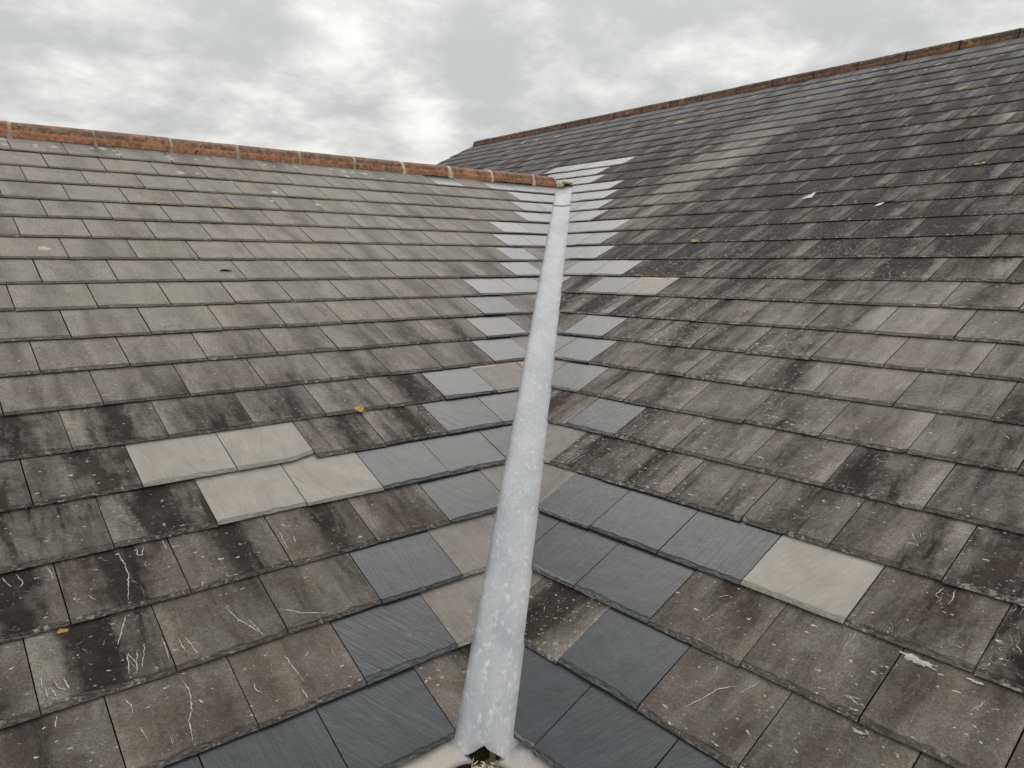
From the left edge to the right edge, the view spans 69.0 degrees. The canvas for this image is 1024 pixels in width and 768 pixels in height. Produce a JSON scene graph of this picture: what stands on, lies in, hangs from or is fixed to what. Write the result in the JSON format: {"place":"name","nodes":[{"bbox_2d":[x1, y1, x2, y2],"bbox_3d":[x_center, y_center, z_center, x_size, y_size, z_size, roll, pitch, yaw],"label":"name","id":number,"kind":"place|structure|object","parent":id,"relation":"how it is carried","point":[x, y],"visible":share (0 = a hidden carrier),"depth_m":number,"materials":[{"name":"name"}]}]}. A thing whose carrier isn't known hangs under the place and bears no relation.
{"place":"outdoors","nodes":[
{"label":"outdoors","id":0,"kind":"place"},
{"bbox_2d":[0,0,1023,164],"label":"sky","id":1,"kind":"structure","parent":0,"point":[414,81],"materials":[{"name":"grey"}]},
{"label":"ground","id":2,"kind":"structure","parent":0,"visible":0},
{"bbox_2d":[0,120,572,767],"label":"slate roof","id":3,"kind":"structure","parent":2,"relation":"on","point":[248,506],"depth_m":2.55,"materials":[{"name":"stone"}]},
{"bbox_2d":[436,28,1023,767],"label":"slate roof","id":4,"kind":"structure","parent":2,"relation":"on","point":[780,514],"depth_m":2.53,"materials":[{"name":"stone"}]},
{"bbox_2d":[396,185,572,767],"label":"valley gutter","id":5,"kind":"object","parent":4,"relation":"attached to","point":[487,712],"visible":0.77,"depth_m":2.39,"materials":[{"name":"grey metal"}]},
{"bbox_2d":[471,758,499,767],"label":"debris","id":6,"kind":"object","parent":5,"relation":"attached to","point":[493,763],"visible":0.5,"depth_m":1.80,"materials":[{"name":"beige"}]},
{"bbox_2d":[802,192,815,198],"bbox_3d":[1.750,-1.115,4.393,0.079,0.040,0.029,5,10,27],"label":"paper scrap","id":7,"kind":"object","parent":4,"relation":"on","point":[810,195],"visible":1,"depth_m":4.39,"materials":[{"name":"white paper"}]}
]}

